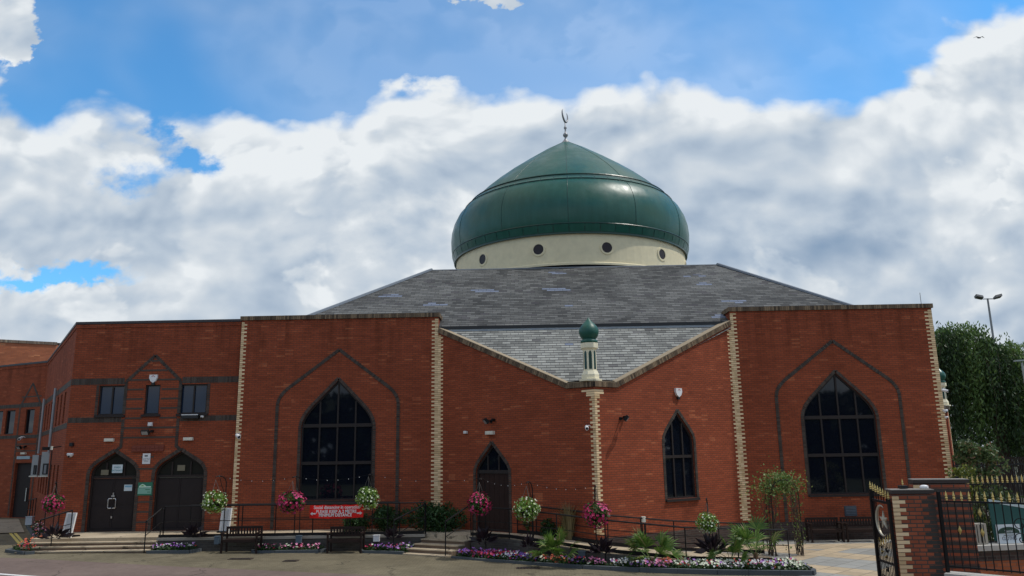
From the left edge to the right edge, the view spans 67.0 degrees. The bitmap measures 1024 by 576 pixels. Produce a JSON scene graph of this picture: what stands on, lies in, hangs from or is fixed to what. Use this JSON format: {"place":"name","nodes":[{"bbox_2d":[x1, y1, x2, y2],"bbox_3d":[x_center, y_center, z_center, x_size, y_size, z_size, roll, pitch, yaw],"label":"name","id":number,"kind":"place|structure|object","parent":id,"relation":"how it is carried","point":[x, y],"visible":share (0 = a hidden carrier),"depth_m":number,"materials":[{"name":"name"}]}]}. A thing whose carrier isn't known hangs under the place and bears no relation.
{"place":"outdoors","nodes":[
{"label":"outdoors","id":0,"kind":"place"},
{"bbox_2d":[0,519,23,532],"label":"side path","id":1,"kind":"structure","parent":0,"point":[10,525],"depth_m":36.75,"materials":[{"name":"grey concrete"}]},
{"bbox_2d":[37,522,74,538],"bbox_3d":[-15.819,8.403,26.820,1.153,0.574,0.839,-1,-12,1],"label":"dark leaved plant","id":2,"kind":"object","parent":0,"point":[52,530],"visible":1,"depth_m":26.78,"materials":[{"name":"purple plant"}]},
{"bbox_2d":[0,558,380,575],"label":"road","id":3,"kind":"structure","parent":0,"point":[31,567],"depth_m":22.47,"materials":[{"name":"grey asphalt"}]},
{"bbox_2d":[0,517,763,575],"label":"forecourt","id":4,"kind":"structure","parent":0,"point":[346,562],"depth_m":23.89,"materials":[{"name":"concrete"}]},
{"bbox_2d":[12,539,39,550],"bbox_3d":[-16.985,9.288,27.186,1.004,0.737,2.012,9,-15,-38],"label":"flower bed","id":5,"kind":"object","parent":4,"relation":"on","point":[19,546],"visible":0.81,"depth_m":26.90,"materials":[{"name":"plant"}]},
{"bbox_2d":[24,519,46,542],"bbox_3d":[-20.028,10.561,33.089,1.562,0.770,11.436,6,-14,-30],"label":"flower bed","id":6,"kind":"object","parent":4,"relation":"on","point":[35,527],"visible":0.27,"depth_m":33.17,"materials":[{"name":"plant"}]},
{"bbox_2d":[50,482,56,545],"bbox_3d":[-16.002,7.954,26.960,0.035,2.354,0.531,4,-13,-23],"label":"basket pole","id":7,"kind":"object","parent":4,"relation":"on","point":[54,513],"visible":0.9,"depth_m":27.15,"materials":[{"name":"black metal"}]},
{"bbox_2d":[41,486,65,514],"bbox_3d":[-15.898,7.357,26.841,0.782,0.984,0.775,-1,-12,1],"label":"hanging basket","id":8,"kind":"object","parent":7,"relation":"hanging from","point":[51,506],"visible":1,"depth_m":26.68,"materials":[{"name":"pink plant"}]},
{"bbox_2d":[14,540,157,553],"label":"steps","id":9,"kind":"structure","parent":4,"relation":"on","point":[100,547],"depth_m":26.75,"materials":[{"name":"concrete"}]},
{"bbox_2d":[143,508,164,552],"bbox_3d":[-12.354,8.412,26.886,0.292,1.423,0.990,-2,-12,5],"label":"railing","id":10,"kind":"object","parent":4,"relation":"on","point":[161,522],"visible":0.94,"depth_m":27.05,"materials":[{"name":"black metal"}]},
{"bbox_2d":[150,542,197,549],"bbox_3d":[-11.617,9.100,26.570,1.662,0.684,0.665,-1,-12,1],"label":"flower bed","id":11,"kind":"object","parent":4,"relation":"on","point":[169,547],"visible":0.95,"depth_m":26.52,"materials":[{"name":"plant"}]},
{"bbox_2d":[146,548,201,553],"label":"kerb","id":12,"kind":"structure","parent":4,"relation":"on","point":[173,551],"depth_m":26.23,"materials":[{"name":"grey concrete"}]},
{"bbox_2d":[216,475,226,531],"bbox_3d":[-10.214,7.835,26.982,0.035,2.536,0.531,-6,-13,24],"label":"basket pole","id":13,"kind":"object","parent":4,"relation":"on","point":[225,497],"visible":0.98,"depth_m":27.21,"materials":[{"name":"black metal"}]},
{"bbox_2d":[201,480,227,513],"bbox_3d":[-10.331,7.262,26.861,0.926,1.176,1.018,-1,-12,1],"label":"hanging basket","id":14,"kind":"object","parent":13,"relation":"hanging from","point":[212,505],"visible":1,"depth_m":26.68,"materials":[{"name":"green plant"}]},
{"bbox_2d":[220,526,262,553],"bbox_3d":[-9.256,8.618,26.468,1.274,0.850,0.570,-1,-12,1],"label":"bench","id":15,"kind":"object","parent":4,"relation":"on","point":[227,540],"visible":0.98,"depth_m":26.70,"materials":[{"name":"brown wood"}]},
{"bbox_2d":[31,528,531,541],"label":"terrace","id":16,"kind":"structure","parent":4,"relation":"on","point":[153,535],"depth_m":27.66,"materials":[{"name":"concrete"}]},
{"bbox_2d":[61,513,79,537],"bbox_3d":[-15.959,8.576,28.011,0.543,0.849,0.500,-5,-13,20],"label":"sign board","id":17,"kind":"object","parent":16,"relation":"on","point":[67,519],"visible":0.69,"depth_m":27.89,"materials":[{"name":"white plastic"}]},
{"bbox_2d":[217,508,234,532],"bbox_3d":[-10.208,8.327,27.757,0.486,0.842,0.500,-5,-13,20],"label":"sign board","id":18,"kind":"object","parent":16,"relation":"on","point":[228,513],"visible":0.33,"depth_m":27.60,"materials":[{"name":"white plastic"}]},
{"bbox_2d":[189,501,399,532],"bbox_3d":[-7.846,8.344,27.926,7.636,1.122,0.052,-1,-12,1],"label":"railing","id":19,"kind":"object","parent":16,"relation":"on","point":[242,518],"visible":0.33,"depth_m":27.97,"materials":[{"name":"black metal"}]},
{"bbox_2d":[342,513,371,531],"bbox_3d":[-5.683,8.589,28.375,1.121,0.713,0.960,-1,-12,1],"label":"shrub","id":20,"kind":"object","parent":16,"relation":"on","point":[357,522],"visible":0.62,"depth_m":28.20,"materials":[{"name":"green plant"}]},
{"bbox_2d":[371,504,413,530],"bbox_3d":[-4.387,8.424,28.332,1.711,1.028,1.444,-1,-12,1],"label":"shrub","id":21,"kind":"object","parent":16,"relation":"on","point":[380,512],"visible":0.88,"depth_m":28.06,"materials":[{"name":"green plant"}]},
{"bbox_2d":[406,500,467,531],"bbox_3d":[-2.681,8.291,28.141,2.160,1.144,2.026,3,-13,-19],"label":"shrub","id":22,"kind":"object","parent":16,"relation":"on","point":[436,518],"visible":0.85,"depth_m":27.78,"materials":[{"name":"green plant"}]},
{"bbox_2d":[251,548,325,552],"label":"kerb","id":23,"kind":"structure","parent":4,"relation":"on","point":[292,551],"depth_m":26.26,"materials":[{"name":"grey stone"}]},
{"bbox_2d":[254,542,323,550],"bbox_3d":[-7.663,9.051,26.551,2.410,0.648,0.659,-1,-12,1],"label":"flower bed","id":24,"kind":"object","parent":4,"relation":"on","point":[314,546],"visible":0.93,"depth_m":26.53,"materials":[{"name":"pink plant"}]},
{"bbox_2d":[292,476,301,532],"bbox_3d":[-7.535,7.829,26.942,0.035,2.511,0.531,-5,-13,20],"label":"basket pole","id":25,"kind":"object","parent":4,"relation":"on","point":[300,493],"visible":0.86,"depth_m":27.16,"materials":[{"name":"black metal"}]},
{"bbox_2d":[276,481,305,513],"bbox_3d":[-7.641,7.274,26.800,1.050,1.126,0.957,1,-12,-7],"label":"hanging basket","id":26,"kind":"object","parent":25,"relation":"hanging from","point":[296,502],"visible":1,"depth_m":26.62,"materials":[{"name":"pink plant"}]},
{"bbox_2d":[326,526,364,553],"bbox_3d":[-5.675,8.609,26.405,1.214,0.850,0.570,-1,-12,1],"label":"bench","id":27,"kind":"object","parent":4,"relation":"on","point":[351,540],"visible":0.97,"depth_m":26.64,"materials":[{"name":"brown wood"}]},
{"bbox_2d":[368,474,373,531],"bbox_3d":[-4.939,7.781,26.918,0.036,2.576,0.530,-3,-12,8],"label":"basket pole","id":28,"kind":"object","parent":4,"relation":"on","point":[372,496],"visible":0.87,"depth_m":27.12,"materials":[{"name":"black metal"}]},
{"bbox_2d":[355,476,379,509],"bbox_3d":[-4.985,7.118,26.795,0.881,1.149,0.912,5,-13,-27],"label":"hanging basket","id":29,"kind":"object","parent":28,"relation":"hanging from","point":[365,500],"visible":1,"depth_m":26.63,"materials":[{"name":"white plant"}]},
{"bbox_2d":[362,549,403,554],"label":"kerb","id":30,"kind":"structure","parent":4,"relation":"on","point":[383,552],"depth_m":25.99,"materials":[{"name":"grey concrete"}]},
{"bbox_2d":[363,542,413,552],"bbox_3d":[-4.233,8.985,26.371,1.851,0.596,0.964,-1,-12,1],"label":"flower bed","id":31,"kind":"object","parent":4,"relation":"on","point":[401,547],"visible":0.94,"depth_m":26.33,"materials":[{"name":"plant"}]},
{"bbox_2d":[403,538,470,557],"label":"steps","id":32,"kind":"structure","parent":4,"relation":"on","point":[432,547],"depth_m":25.89,"materials":[{"name":"concrete"}]},
{"bbox_2d":[445,506,471,555],"bbox_3d":[-1.784,8.033,25.741,0.050,1.564,1.286,-10,-15,38],"label":"railing","id":33,"kind":"object","parent":32,"relation":"on","point":[457,528],"visible":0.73,"depth_m":25.70,"materials":[{"name":"black metal"}]},
{"bbox_2d":[526,481,533,534],"bbox_3d":[0.575,7.355,24.540,0.035,2.388,0.531,-6,-13,22],"label":"basket pole","id":34,"kind":"object","parent":4,"relation":"on","point":[531,499],"visible":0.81,"depth_m":24.75,"materials":[{"name":"black metal"}]},
{"bbox_2d":[512,486,540,522],"bbox_3d":[0.461,6.828,24.414,0.928,1.120,0.940,1,-12,-11],"label":"hanging basket","id":35,"kind":"object","parent":34,"relation":"hanging from","point":[529,513],"visible":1,"depth_m":24.22,"materials":[{"name":"white plant"}]},
{"bbox_2d":[594,485,596,541],"bbox_3d":[2.539,7.111,23.245,0.036,2.320,0.529,-1,-12,1],"label":"basket pole","id":36,"kind":"object","parent":4,"relation":"on","point":[595,509],"visible":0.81,"depth_m":23.44,"materials":[{"name":"black metal"}]},
{"bbox_2d":[581,491,610,528],"bbox_3d":[2.516,6.611,23.078,0.910,1.120,0.937,-2,-12,7],"label":"hanging basket","id":37,"kind":"object","parent":36,"relation":"hanging from","point":[595,517],"visible":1,"depth_m":22.90,"materials":[{"name":"pink plant"}]},
{"bbox_2d":[453,547,812,569],"bbox_3d":[3.134,8.216,23.107,10.980,0.528,1.896,-6,-13,21],"label":"flower bed","id":38,"kind":"object","parent":4,"relation":"on","point":[791,563],"visible":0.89,"depth_m":22.15,"materials":[{"name":"plant"}]},
{"bbox_2d":[479,478,485,550],"bbox_3d":[-0.956,7.445,25.166,0.035,2.481,0.531,-5,-13,20],"label":"basket pole","id":39,"kind":"object","parent":38,"relation":"on","point":[485,495],"visible":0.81,"depth_m":25.36,"materials":[{"name":"black metal"}]},
{"bbox_2d":[467,482,492,515],"bbox_3d":[-1.039,6.845,25.044,0.856,1.080,0.880,1,-12,-8],"label":"hanging basket","id":40,"kind":"object","parent":39,"relation":"hanging from","point":[479,505],"visible":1,"depth_m":24.85,"materials":[{"name":"pink plant"}]},
{"bbox_2d":[469,526,498,544],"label":"dark leaved plant","id":41,"kind":"object","parent":38,"relation":"on","point":[481,533],"visible":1,"depth_m":24.79,"materials":[{"name":"purple plant"}]},
{"bbox_2d":[528,524,580,564],"bbox_3d":[1.263,7.699,23.231,1.855,1.249,1.828,-1,-12,1],"label":"palm","id":42,"kind":"object","parent":38,"relation":"on","point":[548,543],"visible":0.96,"depth_m":22.95,"materials":[{"name":"green plant"}]},
{"bbox_2d":[623,528,687,563],"bbox_3d":[4.126,7.565,22.554,2.008,1.142,1.915,-1,-12,1],"label":"palm","id":43,"kind":"object","parent":38,"relation":"on","point":[641,540],"visible":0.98,"depth_m":22.30,"materials":[{"name":"green plant"}]},
{"bbox_2d":[693,532,728,553],"bbox_3d":[5.834,7.373,22.445,1.294,0.592,0.889,-1,-12,1],"label":"dark leaved plant","id":44,"kind":"object","parent":38,"relation":"on","point":[710,542],"visible":0.98,"depth_m":22.34,"materials":[{"name":"purple plant"}]},
{"bbox_2d":[706,537,749,565],"bbox_3d":[6.154,7.528,22.065,1.163,0.950,1.225,-1,-12,1],"label":"palm","id":45,"kind":"object","parent":38,"relation":"on","point":[713,553],"visible":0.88,"depth_m":21.98,"materials":[{"name":"green plant"}]},
{"bbox_2d":[727,514,784,562],"bbox_3d":[7.092,7.179,22.192,1.753,1.356,2.174,3,-13,-19],"label":"palm","id":46,"kind":"object","parent":38,"relation":"on","point":[742,534],"visible":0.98,"depth_m":22.30,"materials":[{"name":"green plant"}]},
{"bbox_2d":[451,556,816,575],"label":"kerb","id":47,"kind":"structure","parent":4,"relation":"on","point":[810,572],"depth_m":21.62,"materials":[{"name":"grey concrete"}]},
{"bbox_2d":[510,535,771,561],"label":"ramp","id":48,"kind":"structure","parent":4,"relation":"on","point":[651,551],"depth_m":24.36,"materials":[{"name":"concrete"}]},
{"bbox_2d":[540,518,562,535],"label":"shrub","id":49,"kind":"object","parent":48,"relation":"on","point":[548,525],"visible":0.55,"depth_m":25.72,"materials":[{"name":"green plant"}]},
{"bbox_2d":[556,500,583,539],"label":"ornamental grass","id":50,"kind":"object","parent":48,"relation":"on","point":[567,521],"depth_m":25.16,"materials":[{"name":"brown plant"}]},
{"bbox_2d":[0,0,1023,443],"label":"sky","id":51,"kind":"structure","parent":0,"point":[160,159],"materials":[{"name":"blue"}]},
{"bbox_2d":[172,446,1023,501],"bbox_3d":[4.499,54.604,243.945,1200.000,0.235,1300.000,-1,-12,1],"label":"ground","id":52,"kind":"structure","parent":0,"point":[981,482],"depth_m":64.78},
{"bbox_2d":[0,339,111,478],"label":"brick building","id":53,"kind":"structure","parent":52,"relation":"on","point":[16,351],"depth_m":51.85,"materials":[{"name":"red brick"}]},
{"bbox_2d":[0,319,241,531],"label":"entrance building","id":54,"kind":"structure","parent":52,"relation":"on","point":[96,374],"depth_m":30.68,"materials":[{"name":"red brick"}]},
{"bbox_2d":[5,410,15,433],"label":"window","id":55,"kind":"structure","parent":54,"relation":"in","point":[11,414],"depth_m":44.29,"materials":[{"name":"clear glass"}]},
{"bbox_2d":[12,463,31,517],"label":"door","id":56,"kind":"structure","parent":54,"relation":"in","point":[22,488],"depth_m":42.80,"materials":[{"name":"metal"}]},
{"bbox_2d":[25,409,34,433],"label":"window","id":57,"kind":"structure","parent":54,"relation":"in","point":[30,413],"depth_m":43.51,"materials":[{"name":"grey glass"}]},
{"bbox_2d":[29,455,41,476],"bbox_3d":[-23.409,8.845,38.502,0.408,1.046,1.250,-1,-12,1],"label":"air conditioning unit","id":58,"kind":"object","parent":54,"relation":"attached to","point":[36,466],"visible":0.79,"depth_m":37.97,"materials":[{"name":"white plastic"}]},
{"bbox_2d":[37,399,45,453],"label":"flue pipe","id":59,"kind":"object","parent":54,"relation":"attached to","point":[41,427],"visible":1,"depth_m":40.98,"materials":[{"name":"grey metal"}]},
{"bbox_2d":[38,452,49,476],"bbox_3d":[-21.712,8.319,36.537,0.504,1.137,1.250,-1,-12,1],"label":"air conditioning unit","id":60,"kind":"object","parent":54,"relation":"attached to","point":[44,468],"visible":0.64,"depth_m":35.95,"materials":[{"name":"white plastic"}]},
{"bbox_2d":[47,388,56,453],"bbox_3d":[-21.005,6.057,35.334,0.111,2.944,0.111,4,-13,-21],"label":"flue pipe","id":61,"kind":"object","parent":54,"relation":"attached to","point":[52,419],"visible":1,"depth_m":35.30,"materials":[{"name":"grey metal"}]},
{"bbox_2d":[94,385,125,417],"bbox_3d":[-15.864,4.492,30.643,1.200,1.250,0.190,-1,-12,1],"label":"window","id":62,"kind":"structure","parent":54,"relation":"in","point":[111,402],"depth_m":30.71,"materials":[{"name":"black glass"}]},
{"bbox_2d":[86,453,135,531],"bbox_3d":[-15.478,7.907,30.047,1.840,2.990,0.179,-1,-12,1],"label":"door","id":63,"kind":"structure","parent":54,"relation":"in","point":[111,508],"depth_m":30.02,"materials":[{"name":"wood"}]},
{"bbox_2d":[137,482,152,495],"bbox_3d":[-14.177,7.758,29.877,0.562,0.491,0.027,-1,-12,1],"label":"green sign","id":64,"kind":"object","parent":54,"relation":"attached to","point":[144,488],"visible":1,"depth_m":29.87,"materials":[{"name":"paint"}]},
{"bbox_2d":[140,385,160,416],"bbox_3d":[-14.240,4.461,30.620,0.750,1.250,0.190,-1,-12,1],"label":"window","id":65,"kind":"structure","parent":54,"relation":"in","point":[152,398],"depth_m":30.68,"materials":[{"name":"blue glass"}]},
{"bbox_2d":[152,452,203,530],"bbox_3d":[-12.888,7.866,30.049,1.920,2.990,0.100,-1,-12,1],"label":"door","id":66,"kind":"structure","parent":54,"relation":"in","point":[186,489],"depth_m":30.02,"materials":[{"name":"black wood"}]},
{"bbox_2d":[176,384,207,415],"bbox_3d":[-12.605,4.430,30.597,1.240,1.250,0.190,-1,-12,1],"label":"window","id":67,"kind":"structure","parent":54,"relation":"in","point":[194,396],"depth_m":30.67,"materials":[{"name":"black glass"}]},
{"bbox_2d":[156,534,425,550],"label":"retaining wall","id":68,"kind":"structure","parent":52,"relation":"on","point":[205,543],"depth_m":26.83,"materials":[{"name":"brick"}]},
{"bbox_2d":[181,522,210,536],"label":"dark leaved plant","id":69,"kind":"object","parent":68,"relation":"on","point":[191,530],"visible":1,"depth_m":26.69,"materials":[{"name":"purple plant"}]},
{"bbox_2d":[158,531,423,537],"bbox_3d":[-7.706,8.592,26.977,9.300,0.098,0.070,-1,-12,1],"label":"upstand","id":70,"kind":"object","parent":68,"relation":"on","point":[295,534],"visible":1,"depth_m":26.94,"materials":[{"name":"stone"}]},
{"bbox_2d":[163,502,425,533],"bbox_3d":[-7.622,8.149,27.063,9.216,1.142,0.052,-1,-12,1],"label":"railing","id":71,"kind":"object","parent":68,"relation":"on","point":[312,519],"visible":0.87,"depth_m":27.11,"materials":[{"name":"black metal"}]},
{"bbox_2d":[310,504,363,518],"bbox_3d":[-6.129,7.813,27.016,1.878,0.468,0.097,-1,-12,1],"label":"banner","id":72,"kind":"object","parent":71,"relation":"attached to","point":[336,511],"visible":1,"depth_m":27.00,"materials":[{"name":"red fabric"}]},
{"bbox_2d":[471,537,672,565],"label":"retaining wall","id":73,"kind":"structure","parent":52,"relation":"on","point":[508,544],"depth_m":24.53,"materials":[{"name":"brick"}]},
{"bbox_2d":[520,532,539,546],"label":"dark leaved plant","id":74,"kind":"object","parent":73,"relation":"on","point":[529,540],"visible":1,"depth_m":23.86,"materials":[{"name":"purple plant"}]},
{"bbox_2d":[586,534,616,552],"bbox_3d":[2.651,7.586,22.924,0.971,0.600,0.945,-1,-12,1],"label":"dark leaved plant","id":75,"kind":"object","parent":73,"relation":"on","point":[604,544],"visible":1,"depth_m":22.77,"materials":[{"name":"purple plant"}]},
{"bbox_2d":[230,109,954,550],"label":"mosque","id":76,"kind":"structure","parent":52,"relation":"on","point":[558,309],"depth_m":29.87,"materials":[{"name":"red brick"}]},
{"bbox_2d":[299,381,372,502],"bbox_3d":[-6.757,5.884,29.838,2.940,4.630,0.210,-1,-12,1],"label":"window","id":77,"kind":"structure","parent":76,"relation":"in","point":[337,435],"depth_m":29.85,"materials":[{"name":"black glass"}]},
{"bbox_2d":[477,446,508,531],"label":"door","id":78,"kind":"structure","parent":76,"relation":"in","point":[492,468],"depth_m":27.79,"materials":[{"name":"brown wood"}]},
{"bbox_2d":[531,242,545,256],"bbox_3d":[1.337,-1.933,38.899,0.760,0.760,0.095,-5,-12,17],"label":"round window","id":79,"kind":"structure","parent":76,"relation":"in","point":[538,249],"depth_m":38.87,"materials":[{"name":"black glass"}]},
{"bbox_2d":[600,240,613,254],"bbox_3d":[4.747,-2.022,38.734,0.760,0.760,0.095,2,-12,-12],"label":"round window","id":80,"kind":"structure","parent":76,"relation":"in","point":[606,247],"depth_m":38.70,"materials":[{"name":"black glass"}]},
{"bbox_2d":[664,414,699,501],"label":"window","id":81,"kind":"structure","parent":76,"relation":"in","point":[678,440],"depth_m":27.59,"materials":[{"name":"black glass"}]},
{"bbox_2d":[804,374,884,496],"bbox_3d":[12.579,5.565,29.553,2.920,4.650,0.210,-1,-12,1],"label":"window","id":82,"kind":"structure","parent":76,"relation":"in","point":[843,456],"depth_m":29.55,"materials":[{"name":"black glass"}]},
{"bbox_2d":[844,506,856,515],"bbox_3d":[12.661,8.334,28.904,0.456,0.378,0.060,-1,-12,1],"label":"air vent","id":83,"kind":"object","parent":76,"relation":"attached to","point":[850,510],"visible":1,"depth_m":28.89,"materials":[{"name":"metal"}]},
{"bbox_2d":[885,488,943,575],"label":"gate pillar","id":84,"kind":"structure","parent":52,"relation":"on","point":[917,539],"depth_m":14.89,"materials":[{"name":"brick"}]},
{"bbox_2d":[868,482,898,575],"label":"gate leaf","id":85,"kind":"object","parent":84,"relation":"attached to","point":[876,528],"visible":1,"depth_m":15.41,"materials":[{"name":"black metal"}]},
{"bbox_2d":[908,478,980,573],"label":"gate pillar","id":86,"kind":"structure","parent":52,"relation":"on","point":[950,486],"depth_m":15.87,"materials":[{"name":"brick"}]},
{"bbox_2d":[944,464,987,522],"bbox_3d":[14.043,6.884,23.822,1.148,2.886,1.298,-1,-12,1],"label":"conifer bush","id":87,"kind":"object","parent":52,"relation":"on","point":[962,473],"visible":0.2,"depth_m":23.85,"materials":[{"name":"green plant"}]},
{"bbox_2d":[944,571,1002,575],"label":"wall","id":88,"kind":"structure","parent":52,"relation":"on","point":[952,573],"depth_m":14.37,"materials":[{"name":"concrete"}]},
{"bbox_2d":[936,491,1023,573],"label":"fence","id":89,"kind":"object","parent":88,"relation":"on","point":[942,528],"visible":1,"depth_m":14.39,"materials":[{"name":"black metal"}]},
{"bbox_2d":[933,320,1023,491],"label":"willow tree","id":90,"kind":"object","parent":52,"relation":"on","point":[984,379],"visible":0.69,"depth_m":54.50,"materials":[{"name":"green plant"}]},
{"bbox_2d":[952,438,1010,533],"bbox_3d":[17.593,7.448,28.772,1.862,3.707,1.885,-11,-15,39],"label":"small tree","id":91,"kind":"object","parent":52,"relation":"on","point":[969,453],"visible":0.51,"depth_m":28.68,"materials":[{"name":"green plant"}]},
{"bbox_2d":[974,294,1015,482],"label":"floodlight mast","id":92,"kind":"object","parent":52,"relation":"on","point":[981,297],"visible":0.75,"depth_m":70.25,"materials":[{"name":"metal"}]},
{"bbox_2d":[972,484,1023,540],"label":"bush","id":93,"kind":"object","parent":52,"relation":"on","point":[997,498],"visible":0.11,"depth_m":22.72,"materials":[{"name":"green plant"}]},
{"bbox_2d":[977,543,1023,575],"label":"wall","id":94,"kind":"structure","parent":52,"relation":"on","point":[1004,554],"depth_m":16.75,"materials":[{"name":"red brick"}]},
{"bbox_2d":[974,523,988,543],"bbox_3d":[10.227,5.395,16.995,0.356,0.431,0.166,1,-12,-8],"label":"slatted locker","id":95,"kind":"object","parent":94,"relation":"on","point":[978,533],"visible":0.57,"depth_m":16.92,"materials":[{"name":"wood"}]},
{"bbox_2d":[955,475,1023,542],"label":"fence","id":96,"kind":"object","parent":94,"relation":"on","point":[993,484],"visible":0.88,"depth_m":17.34,"materials":[{"name":"black metal"}]},
{"bbox_2d":[987,499,1023,540],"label":"green banner","id":97,"kind":"object","parent":96,"relation":"attached to","point":[1007,513],"visible":0.68,"depth_m":17.10,"materials":[{"name":"fabric"}]},
{"bbox_2d":[995,524,1021,543],"bbox_3d":[10.905,5.398,16.979,0.575,0.398,0.026,1,-12,-8],"label":"white sign","id":98,"kind":"object","parent":94,"relation":"on","point":[1002,534],"visible":0.77,"depth_m":16.97,"materials":[{"name":"paint"}]},
{"bbox_2d":[687,506,993,575],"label":"paving","id":99,"kind":"structure","parent":0,"point":[854,557],"depth_m":24.64,"materials":[{"name":"beige stone"}]},
{"bbox_2d":[471,532,786,560],"bbox_3d":[3.243,8.052,23.753,10.119,0.730,2.122,-4,-12,15],"label":"upstand","id":100,"kind":"object","parent":99,"relation":"on","point":[586,547],"visible":0.6,"depth_m":23.00,"materials":[{"name":"black brick"}]},
{"bbox_2d":[472,507,789,557],"bbox_3d":[3.250,7.683,23.828,10.108,1.642,2.129,-4,-12,15],"label":"railing","id":101,"kind":"object","parent":100,"relation":"on","point":[605,535],"visible":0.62,"depth_m":23.38,"materials":[{"name":"black metal"}]},
{"bbox_2d":[518,530,764,552],"bbox_3d":[4.052,8.335,25.162,8.178,0.730,1.755,-3,-12,10],"label":"upstand","id":102,"kind":"object","parent":99,"relation":"on","point":[615,543],"visible":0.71,"depth_m":24.85,"materials":[{"name":"black brick"}]},
{"bbox_2d":[517,505,764,553],"bbox_3d":[4.058,7.965,25.228,8.184,1.642,1.728,-3,-12,9],"label":"railing","id":103,"kind":"object","parent":102,"relation":"on","point":[640,518],"visible":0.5,"depth_m":24.93,"materials":[{"name":"black metal"}]},
{"bbox_2d":[765,480,803,555],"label":"garden arch","id":104,"kind":"structure","parent":99,"relation":"on","point":[794,518],"depth_m":24.89,"materials":[{"name":"black metal"}]},
{"bbox_2d":[740,460,812,555],"bbox_3d":[8.580,7.077,25.200,2.417,3.163,1.581,-1,-12,1],"label":"climbing rose","id":105,"kind":"object","parent":104,"relation":"attached to","point":[782,483],"visible":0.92,"depth_m":25.07,"materials":[{"name":"green plant"}]},
{"bbox_2d":[805,517,844,542],"bbox_3d":[11.386,8.815,28.147,1.204,0.850,0.570,-1,-12,1],"label":"bench","id":106,"kind":"object","parent":99,"relation":"on","point":[812,531],"visible":0.99,"depth_m":28.37,"materials":[{"name":"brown wood"}]},
{"bbox_2d":[840,517,882,541],"bbox_3d":[12.711,8.790,28.128,1.297,0.850,0.570,-1,-12,1],"label":"bench","id":107,"kind":"object","parent":99,"relation":"on","point":[847,529],"visible":0.78,"depth_m":28.37,"materials":[{"name":"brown wood"}]},
{"bbox_2d":[952,457,1023,517],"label":"palisade fence","id":108,"kind":"object","parent":99,"relation":"on","point":[1017,463],"visible":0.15,"depth_m":32.57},
{"bbox_3d":[5.811,7.192,22.852,0.168,1.943,0.513,-1,-12,1],"label":"basket pole","id":109,"kind":"object","parent":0,"visible":0},
{"bbox_2d":[695,503,718,532],"bbox_3d":[5.736,6.761,22.691,0.727,0.873,0.734,1,-12,-7],"label":"hanging basket","id":110,"kind":"object","parent":109,"relation":"hanging from","point":[709,526],"visible":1,"depth_m":22.56,"materials":[{"name":"white plant"}]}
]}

